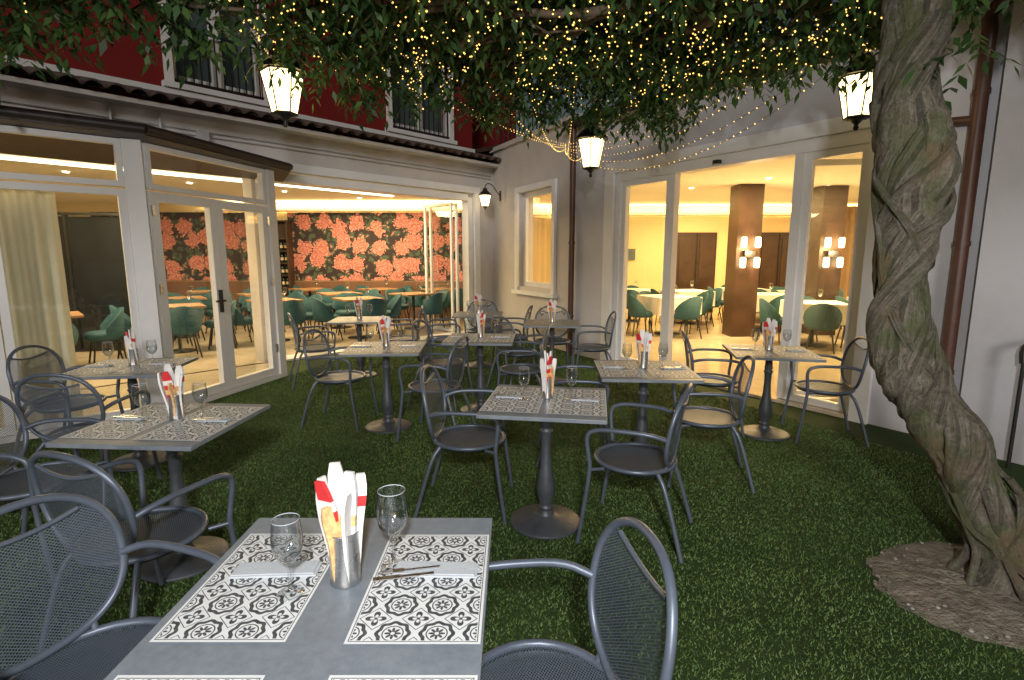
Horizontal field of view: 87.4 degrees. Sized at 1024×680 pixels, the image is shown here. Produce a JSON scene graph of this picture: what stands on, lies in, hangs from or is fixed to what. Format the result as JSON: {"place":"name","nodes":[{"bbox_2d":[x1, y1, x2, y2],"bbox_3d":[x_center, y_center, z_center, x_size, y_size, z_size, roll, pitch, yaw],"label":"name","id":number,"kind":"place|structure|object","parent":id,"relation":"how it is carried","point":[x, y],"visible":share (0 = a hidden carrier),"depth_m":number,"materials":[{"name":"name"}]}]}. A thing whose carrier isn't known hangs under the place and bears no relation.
{"place":"outdoors","nodes":[
{"label":"outdoors","id":0,"kind":"place"},
{"bbox_2d":[0,340,1023,679],"bbox_3d":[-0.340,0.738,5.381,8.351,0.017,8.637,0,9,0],"label":"artificial grass","id":1,"kind":"structure","parent":0,"point":[336,401],"depth_m":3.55,"materials":[{"name":"green plant"}]},
{"bbox_2d":[0,395,124,584],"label":"metal garden chair","id":2,"kind":"object","parent":1,"relation":"on","point":[15,487],"visible":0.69,"depth_m":2.85,"materials":[{"name":"grey"}]},
{"bbox_2d":[6,345,123,466],"bbox_3d":[-3.475,0.483,4.177,0.574,0.895,0.569,0,9,0],"label":"metal garden chair","id":3,"kind":"object","parent":1,"relation":"on","point":[12,383],"visible":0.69,"depth_m":4.14,"materials":[{"name":"grey"}]},
{"bbox_2d":[14,373,162,518],"bbox_3d":[-2.748,0.596,3.461,0.569,0.895,0.574,-1,9,-5],"label":"metal garden chair","id":4,"kind":"object","parent":1,"relation":"on","point":[47,436],"visible":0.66,"depth_m":3.23,"materials":[{"name":"grey"}]},
{"bbox_2d":[0,493,219,679],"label":"metal garden chair","id":5,"kind":"object","parent":1,"relation":"on","point":[101,656],"visible":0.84,"depth_m":1.58,"materials":[{"name":"grey metal"}]},
{"bbox_2d":[49,357,198,471],"bbox_3d":[-2.870,0.569,4.089,0.680,0.749,0.680,-1,9,-8],"label":"outdoor table","id":6,"kind":"object","parent":1,"relation":"on","point":[145,458],"visible":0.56,"depth_m":4.03,"materials":[{"name":"metal"}]},
{"bbox_2d":[62,359,145,374],"bbox_3d":[-3.048,0.201,4.006,0.318,0.001,0.547,-1,9,-8],"label":"patterned placemat","id":7,"kind":"object","parent":6,"relation":"on","point":[117,365],"visible":0.8,"depth_m":3.95,"materials":[{"name":"paper"}]},
{"bbox_2d":[124,328,139,365],"bbox_3d":[-2.886,0.049,4.063,0.086,0.284,0.113,-4,10,-23],"label":"napkin holder","id":8,"kind":"object","parent":6,"relation":"on","point":[132,353],"visible":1,"depth_m":4.04,"materials":[{"name":"metal"}]},
{"bbox_2d":[113,358,193,373],"bbox_3d":[-2.692,0.193,4.055,0.318,0.001,0.547,-1,9,-8],"label":"patterned placemat","id":9,"kind":"object","parent":6,"relation":"on","point":[146,367],"visible":1,"depth_m":4.02,"materials":[{"name":"paper"}]},
{"bbox_2d":[28,450,236,666],"bbox_3d":[-1.528,0.798,2.188,0.569,0.895,0.574,3,9,17],"label":"metal garden chair","id":10,"kind":"object","parent":1,"relation":"on","point":[179,527],"visible":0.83,"depth_m":2.06,"materials":[{"name":"grey"}]},
{"bbox_2d":[0,105,292,443],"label":"glazed entrance porch","id":11,"kind":"object","parent":1,"relation":"on","point":[136,153],"visible":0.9,"depth_m":5.23,"materials":[{"name":"white paint"}]},
{"bbox_2d":[0,189,82,430],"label":"cream curtain","id":12,"kind":"object","parent":11,"relation":"hanging from","point":[33,263],"visible":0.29,"depth_m":4.75,"materials":[{"name":"fabric"}]},
{"bbox_2d":[45,402,269,582],"bbox_3d":[-1.720,0.780,2.756,0.680,0.749,0.680,1,9,4],"label":"outdoor table","id":13,"kind":"object","parent":1,"relation":"on","point":[176,566],"visible":0.42,"depth_m":2.69,"materials":[{"name":"metal"}]},
{"bbox_2d":[59,405,199,438],"bbox_3d":[-1.900,0.406,2.709,0.318,0.001,0.547,1,9,4],"label":"patterned placemat","id":14,"kind":"object","parent":13,"relation":"on","point":[110,428],"visible":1,"depth_m":2.63,"materials":[{"name":"paper"}]},
{"bbox_2d":[157,364,184,419],"bbox_3d":[-1.722,0.263,2.715,0.113,0.284,0.086,-5,10,-27],"label":"napkin holder","id":15,"kind":"object","parent":13,"relation":"on","point":[172,392],"visible":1,"depth_m":2.71,"materials":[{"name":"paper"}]},
{"bbox_2d":[133,406,262,440],"bbox_3d":[-1.540,0.410,2.685,0.318,0.001,0.547,1,9,4],"label":"patterned placemat","id":16,"kind":"object","parent":13,"relation":"on","point":[187,428],"visible":1,"depth_m":2.63,"materials":[{"name":"paper"}]},
{"bbox_2d":[0,153,463,388],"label":"dining room shell","id":17,"kind":"object","parent":1,"relation":"on","point":[292,198],"visible":0.11,"depth_m":10.60,"materials":[{"name":"beige paint"}]},
{"bbox_2d":[57,212,142,351],"bbox_3d":[-6.996,-0.908,8.544,2.180,2.200,0.100,-2,9,-12],"label":"dark glass partition","id":18,"kind":"object","parent":17,"relation":"on","point":[94,263],"visible":0.39,"depth_m":8.57,"materials":[{"name":"glass"}]},
{"bbox_2d":[83,307,126,363],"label":"teal shell chair","id":19,"kind":"object","parent":17,"relation":"on","point":[112,326],"visible":0.98,"depth_m":7.63,"materials":[{"name":"fabric"}]},
{"bbox_2d":[169,306,202,356],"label":"teal shell chair","id":20,"kind":"object","parent":17,"relation":"on","point":[185,320],"visible":0.69,"depth_m":8.00,"materials":[{"name":"fabric"}]},
{"bbox_2d":[0,156,461,211],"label":"ceiling lights","id":21,"kind":"object","parent":17,"relation":"attached to","point":[202,177],"visible":0.48,"depth_m":9.60},
{"bbox_2d":[90,212,462,317],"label":"wallpaper wall","id":22,"kind":"structure","parent":17,"relation":"attached to","point":[351,251],"depth_m":13.53,"materials":[{"name":"orange paper"}]},
{"bbox_2d":[277,220,294,296],"bbox_3d":[-6.000,-1.776,13.448,0.960,2.400,0.320,0,9,0],"label":"wine cabinet","id":23,"kind":"object","parent":17,"relation":"on","point":[286,253],"visible":0.23,"depth_m":13.38,"materials":[{"name":"brown wood"}]},
{"bbox_2d":[283,300,306,343],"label":"teal shell chair","id":24,"kind":"object","parent":17,"relation":"on","point":[296,309],"visible":0.48,"depth_m":9.14,"materials":[{"name":"fabric"}]},
{"bbox_2d":[310,298,342,341],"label":"teal shell chair","id":25,"kind":"object","parent":17,"relation":"on","point":[322,312],"visible":0.86,"depth_m":9.55,"materials":[{"name":"fabric"}]},
{"bbox_2d":[332,293,356,335],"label":"teal shell chair","id":26,"kind":"object","parent":17,"relation":"on","point":[340,308],"visible":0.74,"depth_m":10.63,"materials":[{"name":"fabric"}]},
{"bbox_2d":[361,298,386,341],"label":"teal shell chair","id":27,"kind":"object","parent":17,"relation":"on","point":[378,305],"visible":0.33,"depth_m":9.44,"materials":[{"name":"fabric"}]},
{"bbox_2d":[275,163,480,360],"bbox_3d":[-2.520,-1.389,9.602,1.160,2.900,4.360,8,12,41],"label":"bifold door frame","id":28,"kind":"object","parent":17,"relation":"on","point":[470,222],"visible":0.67,"depth_m":10.54,"materials":[{"name":"white paint"}]},
{"bbox_2d":[377,294,402,334],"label":"teal shell chair","id":29,"kind":"object","parent":17,"relation":"on","point":[394,306],"visible":0.62,"depth_m":10.43,"materials":[{"name":"fabric"}]},
{"bbox_2d":[419,293,444,332],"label":"teal shell chair","id":30,"kind":"object","parent":17,"relation":"on","point":[432,304],"visible":0.83,"depth_m":10.79,"materials":[{"name":"fabric"}]},
{"bbox_2d":[0,85,493,362],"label":"facade wall","id":31,"kind":"structure","parent":1,"relation":"on","point":[317,160],"depth_m":7.85,"materials":[{"name":"white paint"}]},
{"bbox_2d":[0,0,471,158],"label":"red wall","id":32,"kind":"structure","parent":31,"relation":"on","point":[122,58],"depth_m":6.87,"materials":[{"name":"paint"}]},
{"bbox_2d":[0,0,474,157],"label":"windows","id":33,"kind":"structure","parent":32,"relation":"attached to","point":[205,73],"depth_m":7.66,"materials":[{"name":"glass"}]},
{"bbox_2d":[1,99,490,179],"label":"wall conduits","id":34,"kind":"object","parent":31,"relation":"attached to","point":[202,134],"depth_m":7.09,"materials":[{"name":"metal"}]},
{"bbox_2d":[0,74,498,168],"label":"eave soffit","id":35,"kind":"structure","parent":31,"relation":"attached to","point":[38,86],"depth_m":6.81,"materials":[{"name":"white paint"}]},
{"bbox_2d":[2,62,500,161],"bbox_3d":[-4.718,-2.935,6.143,0.780,0.284,13.100,8,12,41],"label":"tiled eave","id":36,"kind":"object","parent":35,"relation":"on","point":[112,86],"visible":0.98,"depth_m":6.95,"materials":[{"name":"tile"}]},
{"bbox_2d":[104,518,491,679],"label":"outdoor table","id":37,"kind":"object","parent":1,"relation":"on","point":[313,646],"visible":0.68,"depth_m":1.14,"materials":[{"name":"metal"}]},
{"bbox_2d":[114,675,264,679],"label":"patterned placemat","id":38,"kind":"object","parent":37,"relation":"on","point":[189,677],"visible":1,"depth_m":1.06,"materials":[{"name":"paper"}]},
{"bbox_2d":[149,534,329,641],"bbox_3d":[-0.637,0.617,1.381,0.294,0.001,0.456,0,9,0],"label":"patterned placemat","id":39,"kind":"object","parent":37,"relation":"on","point":[219,605],"visible":0.8,"depth_m":1.30,"materials":[{"name":"paper"}]},
{"bbox_2d":[229,560,322,578],"bbox_3d":[-0.620,0.605,1.412,0.220,0.008,0.061,0,9,-3],"label":"folded napkin","id":40,"kind":"object","parent":39,"relation":"on","point":[243,570],"visible":0.93,"depth_m":1.40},
{"bbox_2d":[270,513,304,597],"bbox_3d":[-0.545,0.527,1.304,0.075,0.197,0.075,0,9,0],"label":"wine glass","id":41,"kind":"object","parent":39,"relation":"on","point":[285,589],"visible":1,"depth_m":1.30,"materials":[{"name":"clear glass"}]},
{"bbox_2d":[314,462,366,588],"bbox_3d":[-0.439,0.465,1.352,0.124,0.311,0.094,4,10,23],"label":"napkin holder","id":42,"kind":"object","parent":37,"relation":"on","point":[341,495],"visible":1,"depth_m":1.33,"materials":[{"name":"metal"}]},
{"bbox_2d":[328,675,477,679],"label":"patterned placemat","id":43,"kind":"object","parent":37,"relation":"on","point":[403,677],"visible":1,"depth_m":1.06,"materials":[{"name":"paper"}]},
{"bbox_2d":[344,535,488,643],"bbox_3d":[-0.215,0.617,1.375,0.294,0.001,0.456,0,9,0],"label":"patterned placemat","id":44,"kind":"object","parent":37,"relation":"on","point":[415,610],"visible":0.8,"depth_m":1.30,"materials":[{"name":"paper"}]},
{"bbox_2d":[392,561,478,577],"bbox_3d":[-0.200,0.605,1.412,0.220,0.008,0.061,0,9,2],"label":"folded napkin","id":45,"kind":"object","parent":44,"relation":"on","point":[457,570],"visible":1,"depth_m":1.41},
{"bbox_2d":[373,565,439,580],"bbox_3d":[-0.272,0.602,1.386,0.170,0.003,0.043,-2,9,-11],"label":"knife and fork","id":46,"kind":"object","parent":45,"relation":"on","point":[397,570],"visible":1,"depth_m":1.38,"materials":[{"name":"metal"}]},
{"bbox_2d":[287,312,341,388],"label":"metal garden chair","id":47,"kind":"object","parent":1,"relation":"on","point":[298,348],"visible":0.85,"depth_m":6.50,"materials":[{"name":"grey"}]},
{"bbox_2d":[300,328,378,431],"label":"metal garden chair","id":48,"kind":"object","parent":1,"relation":"on","point":[348,377],"visible":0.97,"depth_m":5.04,"materials":[{"name":"grey"}]},
{"bbox_2d":[326,316,386,378],"bbox_3d":[-2.000,0.100,7.052,0.680,0.749,0.680,-1,9,-6],"label":"outdoor table","id":49,"kind":"object","parent":1,"relation":"on","point":[359,323],"visible":0.81,"depth_m":6.99,"materials":[{"name":"stone"}]},
{"bbox_2d":[338,341,426,433],"bbox_3d":[-1.150,0.436,4.929,0.680,0.749,0.680,0,9,-3],"label":"outdoor table","id":50,"kind":"object","parent":1,"relation":"on","point":[388,423],"visible":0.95,"depth_m":4.89,"materials":[{"name":"metal"}]},
{"bbox_2d":[340,342,382,352],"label":"patterned placemat","id":51,"kind":"object","parent":50,"relation":"on","point":[375,346],"visible":0.8,"depth_m":4.79,"materials":[{"name":"paper"}]},
{"bbox_2d":[383,342,425,351],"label":"patterned placemat","id":52,"kind":"object","parent":50,"relation":"on","point":[394,347],"visible":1,"depth_m":4.84,"materials":[{"name":"paper"}]},
{"bbox_2d":[396,335,475,441],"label":"metal garden chair","id":53,"kind":"object","parent":1,"relation":"on","point":[450,384],"visible":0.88,"depth_m":4.57,"materials":[{"name":"grey"}]},
{"bbox_2d":[407,319,473,409],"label":"metal garden chair","id":54,"kind":"object","parent":1,"relation":"on","point":[439,362],"visible":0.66,"depth_m":5.82,"materials":[{"name":"grey"}]},
{"bbox_2d":[413,365,513,524],"bbox_3d":[-0.295,0.607,3.389,0.574,0.895,0.569,1,9,4],"label":"metal garden chair","id":55,"kind":"object","parent":1,"relation":"on","point":[476,438],"visible":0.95,"depth_m":3.36,"materials":[{"name":"grey"}]},
{"bbox_2d":[452,311,502,367],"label":"outdoor table","id":56,"kind":"object","parent":1,"relation":"on","point":[473,314],"visible":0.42,"depth_m":7.66,"materials":[{"name":"metal"}]},
{"bbox_2d":[441,333,514,411],"bbox_3d":[-0.320,0.350,5.472,0.680,0.749,0.680,0,9,3],"label":"outdoor table","id":57,"kind":"object","parent":1,"relation":"on","point":[480,384],"visible":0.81,"depth_m":5.43,"materials":[{"name":"metal"}]},
{"bbox_2d":[463,299,500,361],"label":"metal garden chair","id":58,"kind":"object","parent":1,"relation":"on","point":[473,330],"visible":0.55,"depth_m":8.35,"materials":[{"name":"grey"}]},
{"bbox_2d":[490,305,532,370],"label":"metal garden chair","id":59,"kind":"object","parent":1,"relation":"on","point":[524,319],"visible":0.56,"depth_m":7.36,"materials":[{"name":"grey"}]},
{"bbox_2d":[486,315,547,387],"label":"metal garden chair","id":60,"kind":"object","parent":1,"relation":"on","point":[520,355],"visible":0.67,"depth_m":6.17,"materials":[{"name":"grey"}]},
{"bbox_2d":[496,325,550,385],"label":"metal garden chair","id":61,"kind":"object","parent":1,"relation":"on","point":[513,369],"visible":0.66,"depth_m":5.27,"materials":[{"name":"grey"}]},
{"bbox_2d":[489,113,582,350],"bbox_3d":[0.415,-1.830,9.829,0.430,3.700,3.147,-4,10,-26],"label":"corner window wall","id":62,"kind":"structure","parent":1,"relation":"on","point":[523,175],"depth_m":9.87,"materials":[{"name":"white paint"}]},
{"bbox_2d":[472,26,551,162],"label":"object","id":63,"kind":"structure","parent":62,"relation":"on","point":[480,145],"depth_m":12.65,"materials":[{"name":"paint"}]},
{"bbox_2d":[567,126,576,354],"bbox_3d":[0.933,-1.499,8.375,0.106,3.500,0.106,0,9,0],"label":"brown drainpipe","id":64,"kind":"object","parent":62,"relation":"attached to","point":[571,242],"visible":0.77,"depth_m":8.31,"materials":[{"name":"metal"}]},
{"bbox_2d":[476,384,606,539],"bbox_3d":[0.200,0.717,3.151,0.680,0.749,0.680,1,9,9],"label":"outdoor table","id":65,"kind":"object","parent":1,"relation":"on","point":[545,518],"visible":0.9,"depth_m":3.11,"materials":[{"name":"metal"}]},
{"bbox_2d":[479,386,542,412],"bbox_3d":[0.022,0.341,3.120,0.318,0.001,0.547,1,9,9],"label":"patterned placemat","id":66,"kind":"object","parent":65,"relation":"on","point":[532,403],"visible":0.8,"depth_m":3.06,"materials":[{"name":"paper"}]},
{"bbox_2d":[540,350,556,398],"bbox_3d":[0.208,0.200,3.108,0.086,0.284,0.113,6,11,34],"label":"napkin holder","id":67,"kind":"object","parent":65,"relation":"on","point":[548,374],"visible":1,"depth_m":3.09,"materials":[{"name":"paper"}]},
{"bbox_2d":[546,389,606,415],"bbox_3d":[0.378,0.350,3.064,0.318,0.001,0.547,1,9,9],"label":"patterned placemat","id":68,"kind":"object","parent":65,"relation":"on","point":[560,402],"visible":1,"depth_m":3.02,"materials":[{"name":"paper"}]},
{"bbox_2d":[523,319,580,384],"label":"outdoor table","id":69,"kind":"object","parent":1,"relation":"on","point":[539,323],"visible":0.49,"depth_m":6.65,"materials":[{"name":"metal"}]},
{"bbox_2d":[532,306,575,376],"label":"metal garden chair","id":70,"kind":"object","parent":1,"relation":"on","point":[562,341],"visible":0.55,"depth_m":7.37,"materials":[{"name":"grey"}]},
{"bbox_2d":[536,344,609,467],"bbox_3d":[0.475,0.482,4.178,0.574,0.895,0.569,0,9,3],"label":"metal garden chair","id":71,"kind":"object","parent":1,"relation":"on","point":[598,382],"visible":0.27,"depth_m":4.00,"materials":[{"name":"grey"}]},
{"bbox_2d":[481,517,677,679],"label":"metal garden chair","id":72,"kind":"object","parent":1,"relation":"on","point":[584,664],"visible":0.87,"depth_m":1.49,"materials":[{"name":"grey metal"}]},
{"bbox_2d":[569,311,618,386],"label":"metal garden chair","id":73,"kind":"object","parent":1,"relation":"on","point":[588,347],"visible":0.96,"depth_m":6.68,"materials":[{"name":"grey"}]},
{"bbox_2d":[575,383,692,562],"bbox_3d":[0.723,0.664,3.031,0.574,0.895,0.569,4,10,24],"label":"metal garden chair","id":74,"kind":"object","parent":1,"relation":"on","point":[640,461],"visible":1,"depth_m":2.94,"materials":[{"name":"grey"}]},
{"bbox_2d":[594,360,703,477],"bbox_3d":[0.970,0.584,3.991,0.680,0.749,0.680,1,9,4],"label":"outdoor table","id":75,"kind":"object","parent":1,"relation":"on","point":[641,424],"visible":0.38,"depth_m":3.91,"materials":[{"name":"metal"}]},
{"bbox_2d":[595,361,646,376],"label":"patterned placemat","id":76,"kind":"object","parent":75,"relation":"on","point":[634,371],"visible":1,"depth_m":3.88,"materials":[{"name":"paper"}]},
{"bbox_2d":[636,329,651,368],"bbox_3d":[0.963,0.065,3.962,0.086,0.284,0.113,-8,12,-40],"label":"napkin holder","id":77,"kind":"object","parent":75,"relation":"on","point":[643,341],"visible":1,"depth_m":3.94,"materials":[{"name":"metal"}]},
{"bbox_2d":[647,362,700,377],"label":"patterned placemat","id":78,"kind":"object","parent":75,"relation":"on","point":[655,369],"visible":0.8,"depth_m":3.85,"materials":[{"name":"paper"}]},
{"bbox_2d":[533,153,862,401],"bbox_3d":[-0.450,-1.351,7.760,27.100,3.400,14.249,0,9,0],"label":"dining hall shell","id":79,"kind":"object","parent":1,"relation":"on","point":[704,204],"visible":0.01,"depth_m":11.62,"materials":[{"name":"yellow paint"}]},
{"bbox_2d":[626,294,653,336],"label":"teal shell chair","id":80,"kind":"object","parent":79,"relation":"on","point":[636,308],"visible":0.96,"depth_m":10.29,"materials":[{"name":"fabric"}]},
{"bbox_2d":[637,294,701,334],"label":"clothed dining table","id":81,"kind":"object","parent":79,"relation":"on","point":[652,303],"visible":0.35,"depth_m":10.35,"materials":[{"name":"white fabric"}]},
{"bbox_2d":[673,297,701,338],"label":"teal shell chair","id":82,"kind":"object","parent":79,"relation":"on","point":[688,309],"visible":0.89,"depth_m":9.85,"materials":[{"name":"fabric"}]},
{"bbox_2d":[675,232,788,312],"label":"brown double doors","id":83,"kind":"structure","parent":79,"relation":"attached to","point":[696,260],"depth_m":14.37,"materials":[{"name":"brown wood"}]},
{"bbox_2d":[756,298,782,344],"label":"teal shell chair","id":84,"kind":"object","parent":79,"relation":"on","point":[768,310],"visible":0.69,"depth_m":9.29,"materials":[{"name":"fabric"}]},
{"bbox_2d":[722,184,848,336],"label":"columns with sconces","id":85,"kind":"structure","parent":79,"relation":"on","point":[826,238],"depth_m":10.17,"materials":[{"name":"brown wood"}]},
{"bbox_2d":[779,299,847,347],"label":"clothed dining table","id":86,"kind":"object","parent":79,"relation":"on","point":[842,306],"visible":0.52,"depth_m":9.13,"materials":[{"name":"white fabric"}]},
{"bbox_2d":[803,303,841,353],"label":"teal shell chair","id":87,"kind":"object","parent":79,"relation":"on","point":[823,317],"visible":0.98,"depth_m":8.47,"materials":[{"name":"fabric"}]},
{"bbox_2d":[839,206,856,298],"bbox_3d":[9.250,-2.016,13.754,2.500,2.760,0.119,0,9,0],"label":"brown curtain","id":88,"kind":"object","parent":79,"relation":"hanging from","point":[850,225],"visible":0.07,"depth_m":13.71,"materials":[{"name":"fabric"}]},
{"bbox_2d":[667,355,754,493],"bbox_3d":[1.404,0.541,3.806,0.574,0.895,0.569,2,9,13],"label":"metal garden chair","id":89,"kind":"object","parent":1,"relation":"on","point":[703,418],"visible":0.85,"depth_m":3.76,"materials":[{"name":"grey"}]},
{"bbox_2d":[680,329,743,435],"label":"metal garden chair","id":90,"kind":"object","parent":1,"relation":"on","point":[708,382],"visible":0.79,"depth_m":4.84,"materials":[{"name":"grey"}]},
{"bbox_2d":[600,116,874,424],"bbox_3d":[2.702,-0.893,6.595,0.907,2.860,3.680,-6,11,-33],"label":"sliding door frame","id":91,"kind":"object","parent":1,"relation":"on","point":[807,153],"visible":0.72,"depth_m":5.66,"materials":[{"name":"white paint"}]},
{"bbox_2d":[722,344,826,441],"bbox_3d":[2.250,0.467,4.731,0.680,0.749,0.680,2,9,12],"label":"outdoor table","id":92,"kind":"object","parent":1,"relation":"on","point":[763,430],"visible":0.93,"depth_m":4.70,"materials":[{"name":"metal"}]},
{"bbox_2d":[724,345,775,356],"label":"patterned placemat","id":93,"kind":"object","parent":92,"relation":"on","point":[759,351],"visible":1,"depth_m":4.64,"materials":[{"name":"paper"}]},
{"bbox_2d":[762,318,776,350],"bbox_3d":[2.250,-0.052,4.701,0.113,0.284,0.086,9,13,44],"label":"napkin holder","id":94,"kind":"object","parent":92,"relation":"on","point":[769,328],"visible":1,"depth_m":4.68,"materials":[{"name":"metal"}]},
{"bbox_2d":[773,346,821,357],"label":"patterned placemat","id":95,"kind":"object","parent":92,"relation":"on","point":[781,351],"visible":0.8,"depth_m":4.60,"materials":[{"name":"paper"}]},
{"bbox_2d":[574,0,1023,464],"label":"facade wall","id":96,"kind":"structure","parent":1,"relation":"on","point":[990,344],"depth_m":4.29,"materials":[{"name":"grey paint"}]},
{"bbox_2d":[941,0,1013,374],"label":"brown drainpipe","id":97,"kind":"object","parent":96,"relation":"attached to","point":[975,120],"visible":0.64,"depth_m":4.20,"materials":[{"name":"metal"}]},
{"bbox_2d":[1005,345,1023,468],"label":"black iron handrail","id":98,"kind":"object","parent":96,"relation":"attached to","point":[1016,410],"visible":1,"depth_m":3.94,"materials":[{"name":"metal"}]},
{"bbox_2d":[780,336,869,447],"bbox_3d":[2.744,0.405,4.665,0.574,0.895,0.569,2,9,14],"label":"metal garden chair","id":99,"kind":"object","parent":1,"relation":"on","point":[820,387],"visible":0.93,"depth_m":4.61,"materials":[{"name":"grey"}]},
{"bbox_2d":[866,541,1023,648],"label":"soil patch","id":100,"kind":"object","parent":1,"relation":"on","point":[923,579],"visible":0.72,"depth_m":2.48,"materials":[{"name":"soil"}]},
{"bbox_2d":[0,0,1023,605],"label":"twisted wisteria tree","id":101,"kind":"object","parent":100,"relation":"on","point":[916,170],"visible":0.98,"depth_m":3.01,"materials":[{"name":"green plant"}]},
{"bbox_2d":[256,0,306,127],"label":"hanging lantern","id":102,"kind":"object","parent":101,"relation":"hanging from","point":[284,106],"visible":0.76,"depth_m":3.75,"materials":[{"name":"glass"}]},
{"bbox_2d":[24,0,881,169],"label":"fairy string lights","id":103,"kind":"object","parent":101,"relation":"hanging from","point":[579,20],"visible":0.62,"depth_m":3.78,"materials":[{"name":"yellow metal"}]},
{"bbox_2d":[575,122,607,177],"bbox_3d":[0.850,-2.341,5.704,0.357,1.176,0.352,-3,9,-17],"label":"hanging lantern","id":104,"kind":"object","parent":101,"relation":"hanging from","point":[590,152],"visible":0.76,"depth_m":5.67,"materials":[{"name":"glass"}]},
{"bbox_2d":[835,42,876,130],"bbox_3d":[2.660,-2.201,4.056,0.357,1.176,0.352,-3,9,-17],"label":"hanging lantern","id":105,"kind":"object","parent":101,"relation":"hanging from","point":[854,105],"visible":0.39,"depth_m":4.04,"materials":[{"name":"glass"}]},
{"bbox_2d":[516,0,845,137],"label":"sky","id":106,"kind":"structure","parent":0,"point":[579,110],"materials":[{"name":"black"}]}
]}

